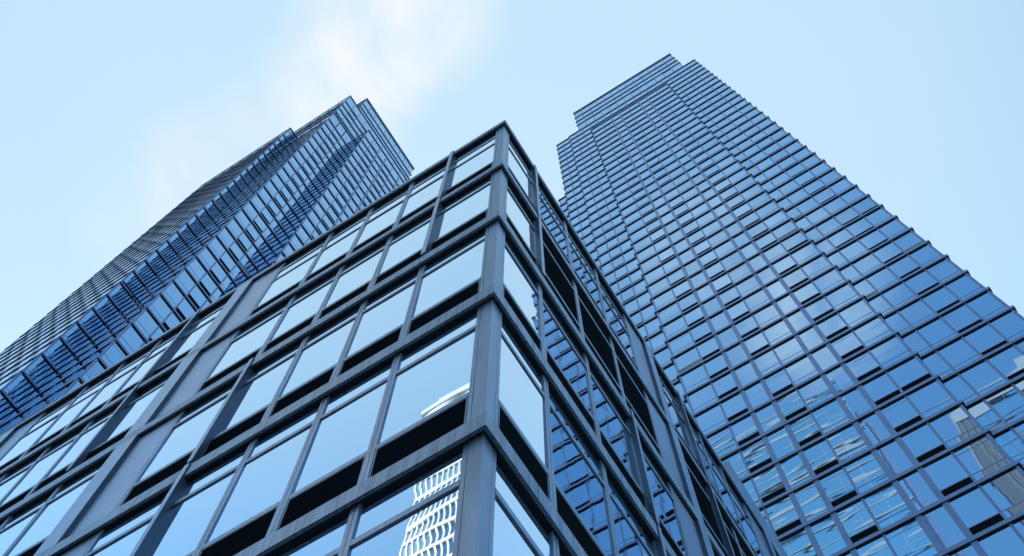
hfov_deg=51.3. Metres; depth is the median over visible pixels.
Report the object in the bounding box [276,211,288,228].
window
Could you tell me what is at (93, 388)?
window
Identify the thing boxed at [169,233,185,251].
window
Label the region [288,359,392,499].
window
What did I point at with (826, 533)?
window
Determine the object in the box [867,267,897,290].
window
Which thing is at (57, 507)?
window
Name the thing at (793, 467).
window
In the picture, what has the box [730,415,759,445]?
window
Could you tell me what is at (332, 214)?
window
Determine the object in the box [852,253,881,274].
window
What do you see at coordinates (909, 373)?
window
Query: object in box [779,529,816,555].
window
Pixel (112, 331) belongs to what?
window
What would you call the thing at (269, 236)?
window
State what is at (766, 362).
window
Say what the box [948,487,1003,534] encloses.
window
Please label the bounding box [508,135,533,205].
window
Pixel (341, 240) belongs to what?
window
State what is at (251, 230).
window
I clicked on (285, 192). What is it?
window
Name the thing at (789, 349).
window
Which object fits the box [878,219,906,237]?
window
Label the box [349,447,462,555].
window
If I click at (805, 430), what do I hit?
window
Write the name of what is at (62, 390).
window
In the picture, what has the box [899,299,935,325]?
window
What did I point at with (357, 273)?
window
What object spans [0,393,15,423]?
window
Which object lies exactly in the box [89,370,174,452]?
window
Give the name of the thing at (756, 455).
window
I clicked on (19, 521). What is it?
window
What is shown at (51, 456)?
window
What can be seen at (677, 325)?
window
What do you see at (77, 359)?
window
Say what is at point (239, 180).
window
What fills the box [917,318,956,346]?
window
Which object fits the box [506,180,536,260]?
window
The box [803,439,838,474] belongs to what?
window
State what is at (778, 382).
window
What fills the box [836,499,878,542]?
window
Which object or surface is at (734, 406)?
window
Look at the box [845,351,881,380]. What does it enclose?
window
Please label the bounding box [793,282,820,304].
window
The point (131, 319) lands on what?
window
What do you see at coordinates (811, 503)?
window
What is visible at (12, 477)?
window
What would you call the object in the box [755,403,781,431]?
window
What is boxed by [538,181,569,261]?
window
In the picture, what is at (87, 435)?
window
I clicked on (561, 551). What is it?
window
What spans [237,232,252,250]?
window
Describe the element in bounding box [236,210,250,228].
window
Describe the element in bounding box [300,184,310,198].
window
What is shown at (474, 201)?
window
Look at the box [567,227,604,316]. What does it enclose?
window
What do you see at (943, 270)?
window
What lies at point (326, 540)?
window
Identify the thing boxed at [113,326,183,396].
window
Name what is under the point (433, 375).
window
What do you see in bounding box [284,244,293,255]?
window
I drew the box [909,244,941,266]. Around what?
window
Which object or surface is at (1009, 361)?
window
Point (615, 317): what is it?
window
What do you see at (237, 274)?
window
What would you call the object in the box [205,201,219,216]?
window
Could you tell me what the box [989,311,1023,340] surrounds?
window
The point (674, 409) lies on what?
window
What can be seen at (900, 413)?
window
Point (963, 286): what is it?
window
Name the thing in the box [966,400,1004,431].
window
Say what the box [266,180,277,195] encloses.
window
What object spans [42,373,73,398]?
window
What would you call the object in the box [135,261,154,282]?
window
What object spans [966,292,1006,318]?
window
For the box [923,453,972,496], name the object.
window
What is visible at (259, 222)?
window
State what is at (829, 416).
window
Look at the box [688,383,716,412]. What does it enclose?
window
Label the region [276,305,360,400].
window
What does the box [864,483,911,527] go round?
window
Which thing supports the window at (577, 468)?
in the office building
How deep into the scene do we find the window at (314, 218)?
146.68 m
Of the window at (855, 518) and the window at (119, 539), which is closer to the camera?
the window at (119, 539)
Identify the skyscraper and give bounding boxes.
[0,95,414,434]
[556,53,1023,555]
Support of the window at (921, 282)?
in the skyscraper at (839, 357)
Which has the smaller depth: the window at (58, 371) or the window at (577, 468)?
the window at (577, 468)
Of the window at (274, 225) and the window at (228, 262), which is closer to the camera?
the window at (228, 262)
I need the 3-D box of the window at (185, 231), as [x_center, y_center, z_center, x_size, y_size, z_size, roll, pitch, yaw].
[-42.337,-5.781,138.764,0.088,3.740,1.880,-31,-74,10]
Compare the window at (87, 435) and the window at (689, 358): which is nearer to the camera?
the window at (87, 435)
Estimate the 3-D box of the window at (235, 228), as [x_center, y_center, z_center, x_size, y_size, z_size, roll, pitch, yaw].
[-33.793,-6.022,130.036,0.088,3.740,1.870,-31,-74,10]
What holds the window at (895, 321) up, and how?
in the skyscraper at (839, 357)
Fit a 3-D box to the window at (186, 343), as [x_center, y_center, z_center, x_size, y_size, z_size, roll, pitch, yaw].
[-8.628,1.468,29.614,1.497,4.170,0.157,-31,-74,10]
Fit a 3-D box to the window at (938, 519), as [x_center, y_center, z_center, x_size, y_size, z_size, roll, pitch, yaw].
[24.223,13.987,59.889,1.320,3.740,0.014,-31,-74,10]
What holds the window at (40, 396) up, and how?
in the skyscraper at (287, 192)
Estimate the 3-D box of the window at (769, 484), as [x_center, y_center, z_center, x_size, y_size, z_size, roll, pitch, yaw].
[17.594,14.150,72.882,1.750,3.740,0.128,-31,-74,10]
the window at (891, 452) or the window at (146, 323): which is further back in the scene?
the window at (146, 323)
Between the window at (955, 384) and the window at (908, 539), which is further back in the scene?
the window at (955, 384)
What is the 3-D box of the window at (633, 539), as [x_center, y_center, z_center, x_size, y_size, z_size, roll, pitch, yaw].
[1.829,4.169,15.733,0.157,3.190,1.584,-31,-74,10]
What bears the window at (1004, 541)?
in the skyscraper at (839, 357)
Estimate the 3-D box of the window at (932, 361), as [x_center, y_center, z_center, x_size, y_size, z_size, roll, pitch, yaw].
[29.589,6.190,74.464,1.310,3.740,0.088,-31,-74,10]
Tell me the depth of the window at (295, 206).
154.53 m
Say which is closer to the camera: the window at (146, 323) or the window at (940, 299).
the window at (940, 299)
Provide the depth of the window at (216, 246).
122.43 m
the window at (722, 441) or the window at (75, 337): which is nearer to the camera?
the window at (722, 441)
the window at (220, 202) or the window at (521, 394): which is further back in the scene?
the window at (220, 202)
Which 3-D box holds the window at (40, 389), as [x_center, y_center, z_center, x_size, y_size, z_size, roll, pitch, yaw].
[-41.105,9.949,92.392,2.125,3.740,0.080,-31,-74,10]
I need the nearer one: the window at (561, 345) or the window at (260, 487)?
the window at (260, 487)
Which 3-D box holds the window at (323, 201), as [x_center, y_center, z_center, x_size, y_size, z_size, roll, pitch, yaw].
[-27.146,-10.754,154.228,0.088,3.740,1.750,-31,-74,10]
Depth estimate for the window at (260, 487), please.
15.08 m
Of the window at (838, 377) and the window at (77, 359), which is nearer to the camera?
the window at (838, 377)
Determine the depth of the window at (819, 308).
90.61 m
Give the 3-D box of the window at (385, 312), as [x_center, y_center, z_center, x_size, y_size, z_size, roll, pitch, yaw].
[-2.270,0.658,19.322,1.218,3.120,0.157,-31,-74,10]
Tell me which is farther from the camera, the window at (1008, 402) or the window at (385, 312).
the window at (1008, 402)
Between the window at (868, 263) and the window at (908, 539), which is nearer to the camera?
the window at (908, 539)
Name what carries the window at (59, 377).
in the skyscraper at (287, 192)
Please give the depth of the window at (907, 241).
92.92 m
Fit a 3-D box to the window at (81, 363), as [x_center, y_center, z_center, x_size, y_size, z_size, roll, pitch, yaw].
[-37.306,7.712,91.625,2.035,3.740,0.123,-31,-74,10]
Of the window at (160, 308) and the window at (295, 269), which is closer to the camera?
the window at (295, 269)
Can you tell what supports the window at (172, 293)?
in the skyscraper at (287, 192)
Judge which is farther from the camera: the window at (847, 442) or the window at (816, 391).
the window at (816, 391)
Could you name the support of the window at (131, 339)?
in the skyscraper at (287, 192)
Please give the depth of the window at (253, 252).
131.27 m
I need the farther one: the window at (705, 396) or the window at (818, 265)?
the window at (818, 265)
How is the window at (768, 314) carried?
in the skyscraper at (839, 357)
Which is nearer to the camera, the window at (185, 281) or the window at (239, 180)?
the window at (185, 281)
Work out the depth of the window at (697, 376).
92.71 m
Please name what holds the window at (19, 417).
in the skyscraper at (287, 192)
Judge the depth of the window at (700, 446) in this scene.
30.64 m
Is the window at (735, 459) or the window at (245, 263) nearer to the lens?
the window at (735, 459)
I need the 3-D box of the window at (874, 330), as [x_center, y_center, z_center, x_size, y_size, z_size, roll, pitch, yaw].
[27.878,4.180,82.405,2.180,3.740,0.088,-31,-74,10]
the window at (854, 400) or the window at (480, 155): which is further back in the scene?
the window at (854, 400)
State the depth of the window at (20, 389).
92.35 m
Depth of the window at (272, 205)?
146.18 m
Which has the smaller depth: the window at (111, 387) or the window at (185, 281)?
the window at (111, 387)
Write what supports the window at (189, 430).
in the office building
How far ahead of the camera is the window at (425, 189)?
28.16 m
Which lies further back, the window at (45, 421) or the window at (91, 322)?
the window at (91, 322)
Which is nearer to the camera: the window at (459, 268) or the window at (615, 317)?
the window at (459, 268)
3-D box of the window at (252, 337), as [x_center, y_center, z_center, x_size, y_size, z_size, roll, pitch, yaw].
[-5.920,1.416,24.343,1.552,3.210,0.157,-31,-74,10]
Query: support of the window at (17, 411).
in the skyscraper at (287, 192)
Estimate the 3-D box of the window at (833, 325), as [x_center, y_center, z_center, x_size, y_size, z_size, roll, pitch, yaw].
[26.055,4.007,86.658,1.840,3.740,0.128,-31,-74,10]
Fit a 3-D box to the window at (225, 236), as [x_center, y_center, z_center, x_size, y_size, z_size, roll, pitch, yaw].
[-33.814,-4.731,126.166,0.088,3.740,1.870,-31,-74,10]
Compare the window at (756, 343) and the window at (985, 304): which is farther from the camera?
the window at (756, 343)
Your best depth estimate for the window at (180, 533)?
15.62 m
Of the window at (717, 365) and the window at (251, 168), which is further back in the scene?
the window at (251, 168)
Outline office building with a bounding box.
[0,120,787,555]
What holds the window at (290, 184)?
in the skyscraper at (287, 192)
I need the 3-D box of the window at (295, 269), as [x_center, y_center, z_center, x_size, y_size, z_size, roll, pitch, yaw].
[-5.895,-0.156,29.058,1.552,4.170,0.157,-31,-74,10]
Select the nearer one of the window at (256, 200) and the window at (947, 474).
the window at (947, 474)
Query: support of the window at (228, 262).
in the skyscraper at (287, 192)
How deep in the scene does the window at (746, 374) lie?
88.08 m
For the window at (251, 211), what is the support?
in the skyscraper at (287, 192)
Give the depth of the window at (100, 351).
91.59 m
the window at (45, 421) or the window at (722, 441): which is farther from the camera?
the window at (722, 441)
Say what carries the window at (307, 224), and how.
in the skyscraper at (287, 192)
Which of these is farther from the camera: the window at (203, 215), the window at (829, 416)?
the window at (203, 215)
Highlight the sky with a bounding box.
[0,0,1023,352]
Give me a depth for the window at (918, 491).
63.78 m
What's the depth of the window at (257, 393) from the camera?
19.65 m
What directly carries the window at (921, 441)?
in the skyscraper at (839, 357)
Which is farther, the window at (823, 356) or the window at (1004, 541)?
the window at (823, 356)
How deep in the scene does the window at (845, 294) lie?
90.21 m
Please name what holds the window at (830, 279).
in the skyscraper at (839, 357)
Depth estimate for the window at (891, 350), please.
78.57 m
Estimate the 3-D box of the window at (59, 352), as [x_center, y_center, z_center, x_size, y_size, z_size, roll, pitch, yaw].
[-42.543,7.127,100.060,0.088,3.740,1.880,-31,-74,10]
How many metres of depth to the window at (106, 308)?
111.78 m
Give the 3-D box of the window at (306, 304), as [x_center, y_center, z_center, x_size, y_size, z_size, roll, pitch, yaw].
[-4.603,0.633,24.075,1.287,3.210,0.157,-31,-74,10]
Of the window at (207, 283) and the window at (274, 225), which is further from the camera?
the window at (274, 225)
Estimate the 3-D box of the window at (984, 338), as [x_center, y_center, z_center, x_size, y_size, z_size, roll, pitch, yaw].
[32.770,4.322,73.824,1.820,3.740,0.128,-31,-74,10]
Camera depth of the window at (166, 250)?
131.11 m
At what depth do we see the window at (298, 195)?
158.40 m
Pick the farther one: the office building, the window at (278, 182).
the window at (278, 182)
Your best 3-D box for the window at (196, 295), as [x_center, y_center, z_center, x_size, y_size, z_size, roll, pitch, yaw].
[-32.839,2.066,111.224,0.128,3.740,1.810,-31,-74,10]
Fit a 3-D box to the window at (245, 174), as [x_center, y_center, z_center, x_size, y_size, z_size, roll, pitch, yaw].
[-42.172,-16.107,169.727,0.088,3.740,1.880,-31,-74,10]
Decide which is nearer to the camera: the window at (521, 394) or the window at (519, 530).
the window at (519, 530)
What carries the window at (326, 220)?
in the skyscraper at (287, 192)
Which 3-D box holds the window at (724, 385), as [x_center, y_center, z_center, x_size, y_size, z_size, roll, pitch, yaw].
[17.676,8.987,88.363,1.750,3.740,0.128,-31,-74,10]
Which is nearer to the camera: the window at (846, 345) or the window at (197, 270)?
the window at (846, 345)
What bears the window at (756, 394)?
in the skyscraper at (839, 357)
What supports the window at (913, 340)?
in the skyscraper at (839, 357)
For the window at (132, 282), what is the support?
in the skyscraper at (287, 192)
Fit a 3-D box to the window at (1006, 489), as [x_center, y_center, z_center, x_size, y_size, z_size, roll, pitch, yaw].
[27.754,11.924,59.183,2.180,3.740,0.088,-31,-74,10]
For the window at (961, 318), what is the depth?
77.77 m
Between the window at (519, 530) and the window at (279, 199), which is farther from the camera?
the window at (279, 199)
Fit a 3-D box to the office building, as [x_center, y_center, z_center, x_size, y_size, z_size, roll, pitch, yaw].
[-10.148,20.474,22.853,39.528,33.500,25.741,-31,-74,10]
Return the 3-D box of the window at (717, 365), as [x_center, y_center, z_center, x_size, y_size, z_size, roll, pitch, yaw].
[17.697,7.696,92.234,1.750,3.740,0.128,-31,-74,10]
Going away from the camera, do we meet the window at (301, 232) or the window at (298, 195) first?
the window at (301, 232)
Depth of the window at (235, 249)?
126.83 m
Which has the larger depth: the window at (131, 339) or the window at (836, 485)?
the window at (131, 339)
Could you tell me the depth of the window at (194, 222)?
142.76 m
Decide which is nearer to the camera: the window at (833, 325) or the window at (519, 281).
the window at (519, 281)
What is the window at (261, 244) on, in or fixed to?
in the skyscraper at (287, 192)
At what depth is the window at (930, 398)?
70.83 m
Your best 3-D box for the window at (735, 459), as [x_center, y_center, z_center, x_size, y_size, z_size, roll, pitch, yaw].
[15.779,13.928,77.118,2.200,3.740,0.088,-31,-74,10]
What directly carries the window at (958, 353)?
in the skyscraper at (839, 357)
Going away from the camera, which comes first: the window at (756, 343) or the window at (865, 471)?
the window at (865, 471)
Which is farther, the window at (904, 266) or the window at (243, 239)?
the window at (243, 239)
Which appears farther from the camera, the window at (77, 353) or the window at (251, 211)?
the window at (251, 211)
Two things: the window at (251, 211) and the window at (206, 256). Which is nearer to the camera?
the window at (206, 256)
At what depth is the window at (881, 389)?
75.08 m
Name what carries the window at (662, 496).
in the office building
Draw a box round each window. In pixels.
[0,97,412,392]
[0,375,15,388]
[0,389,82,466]
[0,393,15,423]
[0,408,30,432]
[0,425,86,506]
[0,451,43,499]
[0,490,54,555]
[2,399,32,423]
[5,373,35,405]
[7,458,107,555]
[19,394,52,421]
[22,380,51,403]
[23,387,51,410]
[25,356,54,386]
[31,366,119,447]
[40,404,119,482]
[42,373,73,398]
[43,362,69,383]
[43,381,73,406]
[44,368,70,389]
[45,339,71,367]
[61,344,88,365]
[62,350,88,371]
[62,354,92,378]
[63,324,88,350]
[63,362,91,385]
[73,343,156,421]
[79,309,103,334]
[81,338,107,359]
[84,343,110,364]
[86,492,167,555]
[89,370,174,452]
[95,296,117,320]
[99,322,123,341]
[101,342,126,366]
[103,326,126,345]
[109,284,130,306]
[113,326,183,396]
[118,311,140,329]
[119,326,143,353]
[123,272,142,294]
[133,380,236,486]
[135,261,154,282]
[135,310,158,337]
[143,444,248,555]
[147,251,165,271]
[149,295,171,321]
[154,297,230,371]
[158,242,175,261]
[163,282,183,307]
[163,312,180,330]
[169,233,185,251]
[175,298,195,319]
[176,270,195,293]
[179,224,194,241]
[187,258,206,280]
[188,216,202,233]
[188,285,206,308]
[197,208,211,224]
[198,247,215,268]
[199,273,216,295]
[201,402,320,549]
[204,300,289,381]
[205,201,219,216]
[209,237,225,257]
[210,262,226,283]
[210,340,302,440]
[213,194,226,209]
[218,227,234,247]
[220,252,235,271]
[220,276,235,293]
[221,187,233,202]
[227,219,242,237]
[228,181,239,195]
[229,241,244,260]
[230,265,247,285]
[235,175,246,188]
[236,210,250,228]
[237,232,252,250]
[239,255,254,275]
[242,169,252,182]
[244,202,257,219]
[246,223,259,240]
[247,245,262,265]
[248,164,258,176]
[251,195,264,211]
[253,215,266,232]
[253,237,327,309]
[255,236,269,255]
[259,188,271,203]
[261,207,273,223]
[263,227,276,246]
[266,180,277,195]
[267,200,279,215]
[267,269,338,343]
[269,219,282,237]
[271,511,349,555]
[272,174,283,189]
[274,193,285,207]
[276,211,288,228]
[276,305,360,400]
[278,168,289,182]
[280,186,291,200]
[283,204,294,220]
[284,162,294,175]
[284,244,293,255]
[286,179,296,193]
[288,197,300,213]
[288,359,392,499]
[290,156,299,170]
[290,234,302,249]
[294,190,305,205]
[297,226,308,243]
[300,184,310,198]
[303,218,314,234]
[307,211,368,276]
[309,210,319,225]
[314,203,324,217]
[317,222,327,233]
[319,196,329,209]
[322,214,332,228]
[322,239,387,309]
[327,207,337,221]
[343,270,418,361]
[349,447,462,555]
[353,185,409,248]
[376,309,476,448]
[377,211,432,276]
[399,162,446,219]
[410,229,485,321]
[432,176,490,242]
[446,132,495,190]
[493,456,551,555]
[499,316,548,474]
[503,234,540,339]
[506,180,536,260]
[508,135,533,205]
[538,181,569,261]
[542,291,594,421]
[548,384,613,555]
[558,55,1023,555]
[559,544,567,555]
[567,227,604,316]
[588,361,644,496]
[597,274,637,367]
[606,470,656,555]
[640,440,686,555]
[656,367,696,459]
[663,316,686,338]
[669,331,693,354]
[675,347,700,372]
[681,364,708,391]
[687,416,721,498]
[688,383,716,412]
[695,404,726,434]
[702,440,745,536]
[704,353,728,378]
[707,427,736,456]
[712,372,737,398]
[721,392,747,420]
[721,451,747,478]
[723,473,762,555]
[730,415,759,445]
[735,362,757,386]
[741,439,772,472]
[744,332,768,355]
[744,381,768,407]
[752,466,785,502]
[753,304,780,327]
[754,349,780,375]
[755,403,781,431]
[763,319,791,344]
[764,369,793,396]
[765,495,801,536]
[767,427,794,458]
[774,337,804,363]
[776,390,806,419]
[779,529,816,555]
[780,453,810,487]
[785,356,817,384]
[789,413,821,445]
[791,243,818,263]
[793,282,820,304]
[794,482,827,520]
[798,376,832,407]
[801,255,831,277]
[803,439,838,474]
[804,297,833,321]
[810,515,846,555]
[811,345,837,369]
[812,399,849,432]
[813,269,844,292]
[817,313,847,338]
[818,467,857,506]
[825,284,858,308]
[825,365,853,392]
[827,424,867,461]
[830,331,863,358]
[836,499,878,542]
[839,299,874,326]
[840,388,871,416]
[844,452,888,492]
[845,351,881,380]
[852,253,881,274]
[853,317,891,345]
[856,535,893,555]
[857,412,891,444]
[862,373,900,405]
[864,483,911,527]
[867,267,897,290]
[870,336,910,367]
[873,242,902,262]
[876,439,912,475]
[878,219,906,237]
[880,397,921,432]
[881,282,916,307]
[884,312,910,333]
[885,519,937,555]
[887,357,931,390]
[888,255,920,278]
[893,231,922,251]
[898,470,937,509]
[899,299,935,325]
[900,423,945,462]
[901,331,931,354]
[904,270,938,294]
[907,380,954,417]
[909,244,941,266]
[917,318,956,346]
[921,352,952,377]
[921,505,966,549]
[922,286,959,312]
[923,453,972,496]
[927,259,960,281]
[929,406,980,446]
[937,338,979,369]
[941,304,982,332]
[942,375,977,402]
[945,274,982,299]
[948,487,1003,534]
[953,435,1010,479]
[960,360,1006,394]
[963,324,1007,354]
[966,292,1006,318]
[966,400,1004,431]
[977,525,1023,555]
[981,467,1023,517]
[985,385,1023,422]
[987,345,1023,379]
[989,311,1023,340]
[993,429,1023,464]
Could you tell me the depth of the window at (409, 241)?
23.49 m
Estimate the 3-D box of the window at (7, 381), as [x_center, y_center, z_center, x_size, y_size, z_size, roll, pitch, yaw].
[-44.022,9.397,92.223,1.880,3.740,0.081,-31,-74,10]
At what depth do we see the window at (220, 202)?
154.38 m
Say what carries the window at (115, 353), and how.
in the skyscraper at (287, 192)
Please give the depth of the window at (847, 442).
71.89 m
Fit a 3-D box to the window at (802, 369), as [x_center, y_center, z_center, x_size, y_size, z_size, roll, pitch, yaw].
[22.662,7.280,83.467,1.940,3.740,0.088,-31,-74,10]
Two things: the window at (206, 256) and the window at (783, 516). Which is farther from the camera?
the window at (206, 256)
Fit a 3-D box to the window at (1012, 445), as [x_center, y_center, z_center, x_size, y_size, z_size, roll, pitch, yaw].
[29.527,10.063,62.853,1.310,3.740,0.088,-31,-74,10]
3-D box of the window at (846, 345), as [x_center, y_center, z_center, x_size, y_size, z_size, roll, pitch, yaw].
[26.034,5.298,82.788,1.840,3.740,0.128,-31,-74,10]
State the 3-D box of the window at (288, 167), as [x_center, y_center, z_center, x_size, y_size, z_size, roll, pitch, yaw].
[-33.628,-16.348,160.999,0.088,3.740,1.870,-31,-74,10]
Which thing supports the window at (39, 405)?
in the skyscraper at (287, 192)
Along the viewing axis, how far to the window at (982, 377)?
70.31 m
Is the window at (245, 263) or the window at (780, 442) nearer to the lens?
the window at (780, 442)
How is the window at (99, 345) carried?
in the skyscraper at (287, 192)
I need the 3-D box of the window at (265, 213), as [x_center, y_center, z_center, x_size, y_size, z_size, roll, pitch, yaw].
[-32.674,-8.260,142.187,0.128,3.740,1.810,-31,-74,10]
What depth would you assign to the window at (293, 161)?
165.04 m
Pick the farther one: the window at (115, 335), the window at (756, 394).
the window at (115, 335)
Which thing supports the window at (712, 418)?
in the skyscraper at (839, 357)
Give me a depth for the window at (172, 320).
103.66 m
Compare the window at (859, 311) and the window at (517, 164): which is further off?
the window at (859, 311)
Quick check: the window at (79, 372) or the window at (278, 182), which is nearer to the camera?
the window at (79, 372)
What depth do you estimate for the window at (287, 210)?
150.63 m
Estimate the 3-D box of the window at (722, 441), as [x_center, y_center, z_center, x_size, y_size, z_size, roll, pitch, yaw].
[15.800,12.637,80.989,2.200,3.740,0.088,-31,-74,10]
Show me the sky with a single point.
(113, 113)
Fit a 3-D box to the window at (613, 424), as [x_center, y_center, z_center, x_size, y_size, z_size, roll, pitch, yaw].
[1.851,2.747,19.997,0.157,3.120,1.584,-31,-74,10]
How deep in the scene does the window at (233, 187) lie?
162.14 m
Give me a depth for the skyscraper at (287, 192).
134.04 m
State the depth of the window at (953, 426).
66.93 m
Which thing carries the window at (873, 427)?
in the skyscraper at (839, 357)
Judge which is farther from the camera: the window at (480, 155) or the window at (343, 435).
the window at (480, 155)
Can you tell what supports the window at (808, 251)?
in the skyscraper at (839, 357)
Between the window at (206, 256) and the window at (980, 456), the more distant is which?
the window at (206, 256)
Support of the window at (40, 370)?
in the skyscraper at (287, 192)
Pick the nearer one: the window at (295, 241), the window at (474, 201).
the window at (474, 201)
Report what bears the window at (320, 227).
in the skyscraper at (287, 192)
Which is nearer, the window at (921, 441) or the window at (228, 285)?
the window at (921, 441)
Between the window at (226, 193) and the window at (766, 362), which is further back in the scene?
the window at (226, 193)
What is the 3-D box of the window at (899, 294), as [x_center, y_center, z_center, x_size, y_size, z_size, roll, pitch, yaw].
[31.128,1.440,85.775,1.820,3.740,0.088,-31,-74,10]
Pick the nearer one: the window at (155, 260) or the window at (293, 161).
the window at (155, 260)
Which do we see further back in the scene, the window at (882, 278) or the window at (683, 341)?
the window at (683, 341)
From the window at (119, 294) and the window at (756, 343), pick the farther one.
the window at (119, 294)
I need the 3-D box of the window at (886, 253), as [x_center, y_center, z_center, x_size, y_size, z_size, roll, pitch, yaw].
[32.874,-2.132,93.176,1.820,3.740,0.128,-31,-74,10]
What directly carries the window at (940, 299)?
in the skyscraper at (839, 357)
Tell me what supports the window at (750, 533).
in the office building
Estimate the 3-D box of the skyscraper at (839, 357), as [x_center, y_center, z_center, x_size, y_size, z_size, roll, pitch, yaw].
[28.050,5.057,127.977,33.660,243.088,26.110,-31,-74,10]
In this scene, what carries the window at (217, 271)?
in the skyscraper at (287, 192)
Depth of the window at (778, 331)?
91.27 m
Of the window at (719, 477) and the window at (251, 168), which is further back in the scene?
the window at (251, 168)
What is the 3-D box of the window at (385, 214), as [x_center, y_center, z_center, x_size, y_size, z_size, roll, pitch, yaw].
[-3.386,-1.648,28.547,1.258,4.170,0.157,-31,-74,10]
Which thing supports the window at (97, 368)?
in the skyscraper at (287, 192)
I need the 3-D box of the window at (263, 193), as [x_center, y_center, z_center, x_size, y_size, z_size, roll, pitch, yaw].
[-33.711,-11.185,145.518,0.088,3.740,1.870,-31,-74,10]
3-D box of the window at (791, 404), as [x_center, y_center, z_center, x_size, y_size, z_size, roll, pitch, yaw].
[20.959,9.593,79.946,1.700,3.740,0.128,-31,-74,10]
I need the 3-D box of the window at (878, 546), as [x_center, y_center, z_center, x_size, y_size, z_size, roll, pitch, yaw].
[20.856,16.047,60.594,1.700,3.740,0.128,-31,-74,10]
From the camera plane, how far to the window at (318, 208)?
150.52 m
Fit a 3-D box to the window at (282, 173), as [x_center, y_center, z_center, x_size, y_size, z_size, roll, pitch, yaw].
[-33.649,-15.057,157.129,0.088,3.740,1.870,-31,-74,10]
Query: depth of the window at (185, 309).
107.53 m

